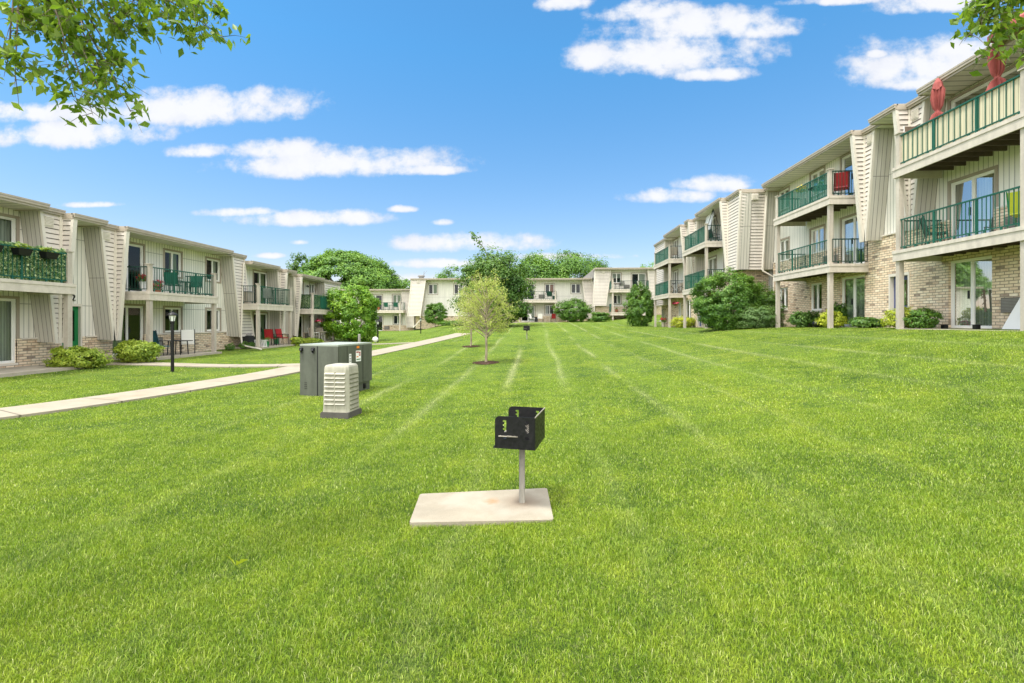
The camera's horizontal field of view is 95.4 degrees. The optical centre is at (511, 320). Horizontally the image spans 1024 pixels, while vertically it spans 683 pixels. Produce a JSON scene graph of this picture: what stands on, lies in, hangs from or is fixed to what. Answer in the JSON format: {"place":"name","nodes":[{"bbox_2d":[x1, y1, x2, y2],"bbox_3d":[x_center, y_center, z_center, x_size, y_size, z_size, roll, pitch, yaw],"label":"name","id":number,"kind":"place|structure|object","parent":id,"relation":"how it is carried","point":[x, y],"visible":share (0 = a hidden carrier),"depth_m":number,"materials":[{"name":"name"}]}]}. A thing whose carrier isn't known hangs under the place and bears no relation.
{"place":"outdoors","nodes":[
{"label":"outdoors","id":0,"kind":"place"},
{"bbox_2d":[0,366,83,377],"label":"pavement","id":1,"kind":"structure","parent":0,"point":[15,371],"depth_m":14.31,"materials":[{"name":"concrete"}]},
{"bbox_2d":[112,351,221,359],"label":"pavement","id":2,"kind":"structure","parent":0,"point":[184,354],"depth_m":20.30,"materials":[{"name":"concrete"}]},
{"bbox_2d":[153,330,170,355],"bbox_3d":[-14.636,0.915,19.330,0.532,1.095,0.624,0,0,23],"label":"patio chair","id":3,"kind":"object","parent":2,"relation":"on","point":[155,338],"visible":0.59,"depth_m":19.09,"materials":[{"name":"teal fabric"}]},
{"bbox_2d":[167,340,192,354],"bbox_3d":[-14.519,1.151,20.231,0.840,0.621,0.672,0,0,3],"label":"patio table","id":4,"kind":"object","parent":2,"relation":"on","point":[179,344],"visible":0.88,"depth_m":20.07,"materials":[{"name":"black metal"}]},
{"bbox_2d":[180,329,194,352],"bbox_3d":[-14.643,0.915,21.040,0.532,1.095,0.624,0,0,-32],"label":"patio chair","id":5,"kind":"object","parent":2,"relation":"on","point":[187,334],"visible":0.92,"depth_m":20.86,"materials":[{"name":"white"}]},
{"bbox_2d":[101,362,299,367],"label":"path","id":6,"kind":"structure","parent":0,"point":[206,365],"depth_m":16.92,"materials":[{"name":"beige concrete"}]},
{"bbox_2d":[0,333,469,419],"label":"path","id":7,"kind":"structure","parent":0,"point":[13,412],"depth_m":11.18,"materials":[{"name":"beige concrete"}]},
{"bbox_2d":[244,291,253,303],"bbox_3d":[-14.912,-1.315,26.160,0.560,0.710,0.560,0,0,3],"label":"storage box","id":8,"kind":"object","parent":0,"point":[249,297],"visible":0.52,"depth_m":26.01,"materials":[{"name":"beige plastic"}]},
{"bbox_2d":[233,344,294,348],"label":"pavement","id":9,"kind":"structure","parent":0,"point":[277,345],"depth_m":27.47,"materials":[{"name":"concrete"}]},
{"bbox_2d":[240,333,254,346],"bbox_3d":[-14.882,1.065,26.258,0.550,0.770,0.700,0,0,3],"label":"storage pile","id":10,"kind":"object","parent":9,"relation":"on","point":[248,337],"visible":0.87,"depth_m":26.08,"materials":[{"name":"grey"}]},
{"bbox_2d":[263,329,276,344],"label":"patio chair","id":11,"kind":"object","parent":9,"relation":"on","point":[268,332],"visible":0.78,"depth_m":27.10,"materials":[{"name":"red"}]},
{"bbox_2d":[275,328,288,344],"bbox_3d":[-14.188,0.955,28.686,0.624,0.996,0.532,0,0,13],"label":"patio chair","id":12,"kind":"object","parent":9,"relation":"on","point":[278,333],"visible":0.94,"depth_m":28.71,"materials":[{"name":"red"}]},
{"bbox_2d":[410,488,552,527],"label":"pavement","id":13,"kind":"structure","parent":0,"point":[492,507],"depth_m":4.31,"materials":[{"name":"beige concrete"}]},
{"bbox_2d":[493,406,544,502],"bbox_3d":[0.078,1.357,4.453,0.396,0.987,0.538,0,0,14],"label":"park grill","id":14,"kind":"object","parent":13,"relation":"on","point":[524,431],"visible":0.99,"depth_m":4.25,"materials":[{"name":"metal"}]},
{"bbox_2d":[0,315,1023,682],"bbox_3d":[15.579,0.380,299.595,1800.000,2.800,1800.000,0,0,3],"label":"ground","id":15,"kind":"structure","parent":0,"point":[592,361],"depth_m":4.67,"materials":[{"name":"green plant"}]},
{"bbox_2d":[42,345,113,367],"bbox_3d":[-14.331,1.210,15.480,1.934,0.863,1.378,0,0,3],"label":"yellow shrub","id":16,"kind":"object","parent":15,"relation":"on","point":[84,359],"visible":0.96,"depth_m":15.17,"materials":[{"name":"green plant"}]},
{"bbox_2d":[0,0,250,131],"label":"overhanging tree","id":17,"kind":"object","parent":15,"relation":"on","point":[53,18],"visible":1,"depth_m":3.08,"materials":[{"name":"green plant"}]},
{"bbox_2d":[110,339,165,362],"bbox_3d":[-14.038,1.148,17.453,1.664,0.975,1.592,0,0,29],"label":"yellow shrub","id":18,"kind":"object","parent":15,"relation":"on","point":[134,351],"visible":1,"depth_m":17.18,"materials":[{"name":"green plant"}]},
{"bbox_2d":[0,192,340,367],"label":"apartment building","id":19,"kind":"structure","parent":15,"relation":"on","point":[100,299],"depth_m":18.46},
{"bbox_2d":[0,213,19,242],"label":"window","id":20,"kind":"structure","parent":19,"relation":"in","point":[4,221],"depth_m":15.12,"materials":[{"name":"white plastic"}]},
{"bbox_2d":[0,296,19,365],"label":"sliding door","id":21,"kind":"structure","parent":19,"relation":"in","point":[4,303],"depth_m":15.11,"materials":[{"name":"white plastic"}]},
{"bbox_2d":[9,241,32,255],"bbox_3d":[-14.516,-2.140,13.765,0.343,0.400,0.465,0,0,3],"label":"railing planter","id":22,"kind":"object","parent":19,"relation":"hanging from","point":[17,250],"visible":1,"depth_m":13.67,"materials":[{"name":"black plastic"}]},
{"bbox_2d":[0,241,66,282],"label":"ivy screen","id":23,"kind":"object","parent":19,"relation":"on","point":[32,267],"visible":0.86,"depth_m":14.25,"materials":[{"name":"green plant"}]},
{"bbox_2d":[39,247,59,258],"bbox_3d":[-14.492,-2.132,14.511,0.373,0.384,0.542,0,0,3],"label":"railing planter","id":24,"kind":"object","parent":19,"relation":"hanging from","point":[45,254],"visible":1,"depth_m":14.44,"materials":[{"name":"black plastic"}]},
{"bbox_2d":[61,304,81,360],"bbox_3d":[-16.135,0.420,16.981,0.150,2.120,0.800,0,0,3],"label":"entrance door","id":25,"kind":"structure","parent":19,"relation":"in","point":[77,308],"depth_m":17.30,"materials":[{"name":"green paint"}]},
{"bbox_2d":[112,303,145,356],"bbox_3d":[-16.052,0.373,19.365,0.271,2.195,1.680,0,0,3],"label":"sliding door","id":26,"kind":"structure","parent":19,"relation":"in","point":[142,307],"depth_m":19.54,"materials":[{"name":"white plastic"}]},
{"bbox_2d":[125,241,145,290],"bbox_3d":[-15.999,-2.263,19.362,0.126,2.125,1.680,0,0,3],"label":"sliding door","id":27,"kind":"structure","parent":19,"relation":"in","point":[143,246],"depth_m":20.06,"materials":[{"name":"white plastic"}]},
{"bbox_2d":[135,274,145,290],"bbox_3d":[-14.898,-1.541,18.794,0.492,0.741,0.506,0,0,3],"label":"flower pot","id":28,"kind":"object","parent":19,"relation":"on","point":[142,279],"visible":0.74,"depth_m":18.71,"materials":[{"name":"white"}]},
{"bbox_2d":[163,271,182,293],"bbox_3d":[-15.027,-1.665,20.652,0.532,0.996,0.624,0,0,-17],"label":"patio chair","id":29,"kind":"object","parent":19,"relation":"on","point":[176,280],"visible":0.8,"depth_m":20.46,"materials":[{"name":"green plastic"}]},
{"bbox_2d":[163,248,182,278],"bbox_3d":[-15.935,-2.670,21.757,0.256,1.310,1.170,0,0,3],"label":"window","id":30,"kind":"structure","parent":19,"relation":"in","point":[172,255],"depth_m":22.04,"materials":[{"name":"white plastic"}]},
{"bbox_2d":[163,306,182,332],"bbox_3d":[-15.935,-0.050,21.757,0.256,1.310,1.170,0,0,3],"label":"window","id":31,"kind":"structure","parent":19,"relation":"in","point":[171,308],"depth_m":22.11,"materials":[{"name":"white plastic"}]},
{"bbox_2d":[186,275,202,294],"bbox_3d":[-14.905,-1.665,21.860,0.532,0.996,0.624,0,0,-17],"label":"patio chair","id":32,"kind":"object","parent":19,"relation":"on","point":[192,278],"visible":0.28,"depth_m":22.03,"materials":[{"name":"green plastic"}]},
{"bbox_2d":[205,256,220,283],"bbox_3d":[-15.794,-2.670,24.468,0.256,1.310,1.200,0,0,3],"label":"window","id":33,"kind":"structure","parent":19,"relation":"in","point":[213,262],"depth_m":24.75,"materials":[{"name":"white plastic"}]},
{"bbox_2d":[205,307,220,331],"bbox_3d":[-15.731,-0.050,24.465,0.131,1.310,1.200,0,0,3],"label":"window","id":34,"kind":"structure","parent":19,"relation":"in","point":[206,308],"depth_m":24.32,"materials":[{"name":"white plastic"}]},
{"bbox_2d":[253,269,268,303],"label":"sliding door","id":35,"kind":"structure","parent":19,"relation":"in","point":[260,273],"depth_m":29.10,"materials":[{"name":"white plastic"}]},
{"bbox_2d":[253,312,268,342],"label":"sliding door","id":36,"kind":"structure","parent":19,"relation":"in","point":[262,314],"depth_m":29.22,"materials":[{"name":"white plastic"}]},
{"bbox_2d":[296,314,303,337],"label":"sliding door","id":37,"kind":"structure","parent":19,"relation":"in","point":[302,315],"depth_m":33.87,"materials":[{"name":"white plastic"}]},
{"bbox_2d":[300,295,310,308],"bbox_3d":[-14.454,-1.355,32.009,1.351,1.087,0.185,0,0,3],"label":"ivy screen","id":38,"kind":"object","parent":19,"relation":"on","point":[307,300],"visible":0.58,"depth_m":31.98,"materials":[{"name":"green plant"}]},
{"bbox_2d":[309,282,315,298],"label":"window","id":39,"kind":"structure","parent":19,"relation":"in","point":[310,283],"depth_m":35.42,"materials":[{"name":"white plastic"}]},
{"bbox_2d":[314,294,331,309],"bbox_3d":[-13.673,-1.336,33.687,0.212,1.124,3.285,0,0,3],"label":"ivy screen","id":40,"kind":"object","parent":19,"relation":"on","point":[315,301],"visible":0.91,"depth_m":32.95,"materials":[{"name":"green plant"}]},
{"bbox_2d":[167,311,177,371],"bbox_3d":[-11.086,0.711,15.196,0.299,2.100,0.299,0,0,3],"label":"lamp post","id":41,"kind":"object","parent":15,"relation":"on","point":[172,315],"visible":0.98,"depth_m":15.16,"materials":[{"name":"black metal"}]},
{"bbox_2d":[289,336,304,345],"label":"plant","id":42,"kind":"object","parent":15,"relation":"on","point":[296,341],"visible":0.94,"depth_m":29.13,"materials":[{"name":"green plant"}]},
{"bbox_2d":[286,252,311,273],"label":"slender tree","id":43,"kind":"object","parent":15,"relation":"on","point":[294,265],"visible":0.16,"depth_m":77.28,"materials":[{"name":"green plant"}]},
{"bbox_2d":[303,337,324,343],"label":"plant","id":44,"kind":"object","parent":15,"relation":"on","point":[311,340],"visible":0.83,"depth_m":31.12,"materials":[{"name":"green plant"}]},
{"bbox_2d":[320,363,361,418],"bbox_3d":[-3.159,1.302,8.619,0.550,1.015,0.533,0,0,8],"label":"utility pedestal","id":45,"kind":"object","parent":15,"relation":"on","point":[341,392],"visible":1,"depth_m":8.39,"materials":[{"name":"plastic"}]},
{"bbox_2d":[317,283,382,341],"bbox_3d":[-12.351,-0.599,35.174,4.669,4.422,3.851,0,0,3],"label":"shrub","id":46,"kind":"object","parent":15,"relation":"on","point":[345,304],"visible":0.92,"depth_m":34.28,"materials":[{"name":"green plant"}]},
{"bbox_2d":[298,248,405,288],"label":"spreading tree","id":47,"kind":"object","parent":15,"relation":"on","point":[356,268],"visible":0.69,"depth_m":70.81,"materials":[{"name":"green plant"}]},
{"bbox_2d":[393,277,410,288],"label":"background tree","id":48,"kind":"object","parent":15,"relation":"on","point":[404,282],"visible":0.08,"depth_m":76.08,"materials":[{"name":"green plant"}]},
{"bbox_2d":[423,302,447,326],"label":"round shrub","id":49,"kind":"object","parent":15,"relation":"on","point":[438,309],"visible":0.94,"depth_m":56.11,"materials":[{"name":"green plant"}]},
{"bbox_2d":[435,264,465,277],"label":"background tree","id":50,"kind":"object","parent":15,"relation":"on","point":[446,273],"visible":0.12,"depth_m":73.48,"materials":[{"name":"green plant"}]},
{"bbox_2d":[436,320,481,325],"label":"ground plants","id":51,"kind":"object","parent":15,"relation":"on","point":[448,323],"visible":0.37,"depth_m":52.61,"materials":[{"name":"green plant"}]},
{"bbox_2d":[451,286,488,345],"bbox_3d":[-2.218,-0.272,25.414,2.310,3.546,2.238,0,0,3],"label":"young tree","id":52,"kind":"object","parent":15,"relation":"on","point":[465,311],"visible":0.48,"depth_m":25.27,"materials":[{"name":"green plant"}]},
{"bbox_2d":[473,361,498,364],"bbox_3d":[-0.985,1.561,17.605,1.039,0.078,1.051,0,0,3],"label":"mulch ring","id":53,"kind":"object","parent":15,"relation":"on","point":[485,363],"visible":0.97,"depth_m":17.45,"materials":[{"name":"brown soil"}]},
{"bbox_2d":[453,268,520,361],"bbox_3d":[-1.002,-0.129,17.773,2.902,3.653,2.316,0,0,42],"label":"young tree","id":54,"kind":"object","parent":15,"relation":"on","point":[485,299],"visible":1,"depth_m":17.47,"materials":[{"name":"green plant"}]},
{"bbox_2d":[447,231,535,326],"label":"dark leafy tree","id":55,"kind":"object","parent":15,"relation":"on","point":[514,283],"visible":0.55,"depth_m":43.68,"materials":[{"name":"green plant"}]},
{"bbox_2d":[340,267,660,330],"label":"apartment building","id":56,"kind":"structure","parent":15,"relation":"on","point":[598,290],"depth_m":56.51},
{"bbox_2d":[392,294,401,303],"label":"window","id":57,"kind":"structure","parent":56,"relation":"in","point":[395,297],"depth_m":60.65,"materials":[{"name":"white plastic"}]},
{"bbox_2d":[428,284,437,294],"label":"window","id":58,"kind":"structure","parent":56,"relation":"in","point":[435,286],"depth_m":58.76,"materials":[{"name":"white plastic"}]},
{"bbox_2d":[521,305,535,321],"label":"sliding door","id":59,"kind":"structure","parent":56,"relation":"in","point":[533,313],"depth_m":56.63,"materials":[{"name":"white glass"}]},
{"bbox_2d":[544,283,554,293],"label":"window","id":60,"kind":"structure","parent":56,"relation":"in","point":[551,285],"depth_m":56.48,"materials":[{"name":"white plastic"}]},
{"bbox_2d":[544,304,554,314],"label":"window","id":61,"kind":"structure","parent":56,"relation":"in","point":[545,305],"depth_m":56.47,"materials":[{"name":"white plastic"}]},
{"bbox_2d":[611,272,621,283],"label":"window","id":62,"kind":"structure","parent":56,"relation":"in","point":[616,275],"depth_m":54.57,"materials":[{"name":"white plastic"}]},
{"bbox_2d":[614,294,621,304],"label":"window","id":63,"kind":"structure","parent":56,"relation":"in","point":[619,296],"depth_m":54.57,"materials":[{"name":"white plastic"}]},
{"bbox_2d":[631,273,645,287],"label":"sliding door","id":64,"kind":"structure","parent":56,"relation":"in","point":[641,276],"depth_m":54.57,"materials":[{"name":"white plastic"}]},
{"bbox_2d":[514,249,566,277],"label":"background tree","id":65,"kind":"object","parent":15,"relation":"on","point":[540,266],"visible":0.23,"depth_m":72.87,"materials":[{"name":"green plant"}]},
{"bbox_2d":[551,297,594,321],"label":"wide shrub","id":66,"kind":"object","parent":15,"relation":"on","point":[570,313],"visible":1,"depth_m":53.48,"materials":[{"name":"green plant"}]},
{"bbox_2d":[546,249,609,277],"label":"background tree","id":67,"kind":"object","parent":15,"relation":"on","point":[573,265],"visible":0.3,"depth_m":73.31,"materials":[{"name":"green plant"}]},
{"bbox_2d":[588,312,611,321],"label":"shrub","id":68,"kind":"object","parent":15,"relation":"on","point":[599,317],"visible":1,"depth_m":51.93,"materials":[{"name":"green plant"}]},
{"bbox_2d":[622,282,653,326],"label":"round shrub","id":69,"kind":"object","parent":15,"relation":"on","point":[635,316],"visible":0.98,"depth_m":42.05,"materials":[{"name":"green plant"}]},
{"bbox_2d":[669,315,694,327],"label":"golden shrub","id":70,"kind":"object","parent":15,"relation":"on","point":[690,322],"visible":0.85,"depth_m":34.49,"materials":[{"name":"yellow plant"}]},
{"bbox_2d":[689,266,766,329],"bbox_3d":[11.296,-1.191,24.818,3.923,3.431,3.348,0,0,3],"label":"shrub","id":71,"kind":"object","parent":15,"relation":"on","point":[716,314],"visible":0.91,"depth_m":24.03,"materials":[{"name":"green plant"}]},
{"bbox_2d":[733,304,788,327],"bbox_3d":[12.434,-0.230,23.293,2.712,1.316,1.915,0,0,3],"label":"shrub","id":72,"kind":"object","parent":15,"relation":"on","point":[762,316],"visible":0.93,"depth_m":22.89,"materials":[{"name":"green plant"}]},
{"bbox_2d":[740,281,786,321],"bbox_3d":[13.544,-0.869,25.226,2.606,2.542,1.840,0,0,3],"label":"leafy shrub","id":73,"kind":"object","parent":15,"relation":"on","point":[771,297],"visible":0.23,"depth_m":24.71,"materials":[{"name":"green plant"}]},
{"bbox_2d":[786,310,823,327],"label":"shrub","id":74,"kind":"object","parent":15,"relation":"on","point":[798,319],"visible":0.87,"depth_m":21.11,"materials":[{"name":"green plant"}]},
{"bbox_2d":[814,309,848,327],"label":"golden shrub","id":75,"kind":"object","parent":15,"relation":"on","point":[840,321],"visible":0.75,"depth_m":18.79,"materials":[{"name":"yellow plant"}]},
{"bbox_2d":[653,26,1023,330],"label":"apartment building","id":76,"kind":"structure","parent":15,"relation":"on","point":[957,165],"depth_m":16.54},
{"bbox_2d":[673,269,677,292],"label":"sliding door","id":77,"kind":"structure","parent":76,"relation":"in","point":[675,271],"depth_m":39.72,"materials":[{"name":"white plastic"}]},
{"bbox_2d":[686,299,690,321],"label":"sliding door","id":78,"kind":"structure","parent":76,"relation":"in","point":[688,309],"depth_m":36.32,"materials":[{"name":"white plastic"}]},
{"bbox_2d":[705,209,718,240],"bbox_3d":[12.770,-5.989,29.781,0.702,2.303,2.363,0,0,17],"label":"closed patio umbrella","id":79,"kind":"object","parent":76,"relation":"on","point":[709,218],"visible":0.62,"depth_m":29.36,"materials":[{"name":"white fabric"}]},
{"bbox_2d":[708,255,716,279],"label":"sliding door","id":80,"kind":"structure","parent":76,"relation":"in","point":[712,261],"depth_m":31.28,"materials":[{"name":"white plastic"}]},
{"bbox_2d":[709,214,716,240],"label":"sliding door","id":81,"kind":"structure","parent":76,"relation":"in","point":[714,218],"depth_m":31.03,"materials":[{"name":"glass"}]},
{"bbox_2d":[778,185,789,195],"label":"window","id":82,"kind":"structure","parent":76,"relation":"in","point":[785,190],"depth_m":24.73,"materials":[{"name":"white glass"}]},
{"bbox_2d":[780,287,787,309],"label":"window","id":83,"kind":"structure","parent":76,"relation":"in","point":[784,291],"depth_m":24.74,"materials":[{"name":"white plastic"}]},
{"bbox_2d":[780,236,789,261],"bbox_3d":[14.485,-3.755,24.746,0.131,1.300,1.180,0,0,3],"label":"window","id":84,"kind":"structure","parent":76,"relation":"in","point":[784,242],"depth_m":24.69,"materials":[{"name":"white plastic"}]},
{"bbox_2d":[810,283,821,311],"bbox_3d":[14.304,-1.105,21.857,0.190,1.350,1.020,0,0,3],"label":"window","id":85,"kind":"structure","parent":76,"relation":"in","point":[816,288],"depth_m":21.98,"materials":[{"name":"white plastic"}]},
{"bbox_2d":[809,165,824,182],"bbox_3d":[14.332,-6.470,21.800,0.131,1.270,1.220,0,0,3],"label":"window","id":86,"kind":"structure","parent":76,"relation":"in","point":[817,172],"depth_m":21.89,"materials":[{"name":"beige glass"}]},
{"bbox_2d":[809,224,824,253],"bbox_3d":[14.332,-3.770,21.800,0.131,1.330,1.220,0,0,3],"label":"window","id":87,"kind":"structure","parent":76,"relation":"in","point":[816,235],"depth_m":21.90,"materials":[{"name":"glass"}]},
{"bbox_2d":[833,172,849,194],"bbox_3d":[13.368,-5.480,18.879,0.532,1.026,0.624,0,0,33],"label":"patio chair","id":88,"kind":"object","parent":76,"relation":"on","point":[843,179],"visible":0.74,"depth_m":18.71,"materials":[{"name":"red"}]},
{"bbox_2d":[839,151,854,194],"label":"sliding door","id":89,"kind":"structure","parent":76,"relation":"in","point":[846,161],"depth_m":19.79,"materials":[{"name":"glass"}]},
{"bbox_2d":[839,212,864,263],"bbox_3d":[14.206,-3.382,19.333,0.126,2.145,1.660,0,0,3],"label":"sliding door","id":90,"kind":"structure","parent":76,"relation":"in","point":[849,225],"depth_m":19.61,"materials":[{"name":"glass"}]},
{"bbox_2d":[841,275,864,326],"bbox_3d":[14.183,-0.785,19.335,0.210,2.150,1.530,0,0,3],"label":"sliding door","id":91,"kind":"structure","parent":76,"relation":"in","point":[853,288],"depth_m":19.30,"materials":[{"name":"glass"}]},
{"bbox_2d":[889,272,909,320],"bbox_3d":[14.082,-0.765,16.816,0.230,1.930,0.950,0,0,3],"label":"entrance door","id":92,"kind":"structure","parent":76,"relation":"in","point":[892,277],"depth_m":17.15,"materials":[{"name":"glass"}]},
{"bbox_2d":[920,215,948,244],"bbox_3d":[13.012,-2.765,14.374,0.624,0.996,0.532,0,0,33],"label":"patio chair","id":93,"kind":"object","parent":76,"relation":"on","point":[923,222],"visible":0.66,"depth_m":14.37,"materials":[{"name":"green plastic"}]},
{"bbox_2d":[930,76,945,119],"bbox_3d":[12.727,-6.130,13.911,0.525,2.360,0.511,0,0,3],"label":"closed umbrella","id":94,"kind":"object","parent":76,"relation":"on","point":[937,97],"visible":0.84,"depth_m":13.84,"materials":[{"name":"red fabric"}]},
{"bbox_2d":[951,255,991,328],"bbox_3d":[13.941,-0.840,14.105,0.110,2.120,1.420,0,0,3],"label":"sliding door","id":95,"kind":"structure","parent":76,"relation":"in","point":[968,276],"depth_m":14.11,"materials":[{"name":"glass"}]},
{"bbox_2d":[947,165,997,239],"bbox_3d":[13.932,-3.382,14.070,0.126,2.145,1.620,0,0,3],"label":"sliding door","id":96,"kind":"structure","parent":76,"relation":"in","point":[986,183],"depth_m":14.08,"materials":[{"name":"glass"}]},
{"bbox_2d":[981,289,986,311],"bbox_3d":[13.856,-0.603,13.640,0.072,0.669,0.196,0,0,3],"label":"door wreath","id":97,"kind":"object","parent":76,"relation":"hanging from","point":[984,298],"depth_m":13.64,"materials":[{"name":"green plant"}]},
{"bbox_2d":[947,59,1023,110],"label":"sliding door","id":98,"kind":"structure","parent":76,"relation":"in","point":[1013,72],"depth_m":13.92,"materials":[{"name":"white glass"}]},
{"bbox_2d":[985,45,1006,91],"bbox_3d":[12.612,-6.200,12.095,0.515,2.360,0.519,0,0,-22],"label":"closed umbrella","id":99,"kind":"object","parent":76,"relation":"on","point":[996,67],"visible":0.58,"depth_m":12.05,"materials":[{"name":"red fabric"}]},
{"bbox_2d":[1006,191,1019,228],"bbox_3d":[12.871,-2.765,11.667,0.624,0.996,0.532,0,0,-27],"label":"patio chair","id":100,"kind":"object","parent":76,"relation":"on","point":[1016,203],"visible":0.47,"depth_m":11.71,"materials":[{"name":"yellow plastic"}]},
{"bbox_2d":[833,302,850,327],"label":"leafy plant","id":101,"kind":"object","parent":15,"relation":"on","point":[839,308],"visible":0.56,"depth_m":19.47,"materials":[{"name":"green plant"}]},
{"bbox_2d":[847,317,884,327],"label":"plant","id":102,"kind":"object","parent":15,"relation":"on","point":[866,322],"visible":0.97,"depth_m":17.38,"materials":[{"name":"green plant"}]},
{"bbox_2d":[878,306,917,327],"bbox_3d":[12.771,-0.087,15.353,1.108,0.826,0.886,0,0,3],"label":"golden shrub","id":103,"kind":"object","parent":15,"relation":"on","point":[889,317],"visible":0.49,"depth_m":15.34,"materials":[{"name":"yellow plant"}]},
{"bbox_2d":[902,306,943,328],"bbox_3d":[12.994,-0.081,14.672,0.874,0.790,0.945,0,0,-37],"label":"green shrub","id":104,"kind":"object","parent":15,"relation":"on","point":[925,319],"visible":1,"depth_m":14.56,"materials":[{"name":"green plant"}]},
{"bbox_2d":[949,0,1023,76],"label":"overhanging tree","id":105,"kind":"object","parent":15,"relation":"on","point":[1003,29],"visible":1,"depth_m":3.12,"materials":[{"name":"green plant"}]},
{"bbox_2d":[1002,298,1019,328],"bbox_3d":[13.543,-0.245,12.213,0.280,0.930,1.100,0,0,3],"label":"leaning panel","id":106,"kind":"object","parent":15,"relation":"on","point":[1012,321],"visible":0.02,"depth_m":12.51,"materials":[{"name":"white"}]},
{"bbox_2d":[0,0,1023,288],"label":"sky","id":107,"kind":"structure","parent":0,"point":[394,131],"materials":[{"name":"blue"}]},
{"bbox_2d":[901,328,1011,330],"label":"pavement","id":108,"kind":"structure","parent":0,"point":[949,329],"depth_m":13.31,"materials":[{"name":"concrete"}]},
{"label":"pavement","id":109,"kind":"structure","parent":0,"visible":0},
{"bbox_2d":[299,342,371,395],"bbox_3d":[-4.290,1.188,11.377,1.082,1.285,1.415,0,0,17],"label":"pad transformer","id":110,"kind":"object","parent":109,"relation":"on","point":[316,359],"visible":0.74,"depth_m":10.88,"materials":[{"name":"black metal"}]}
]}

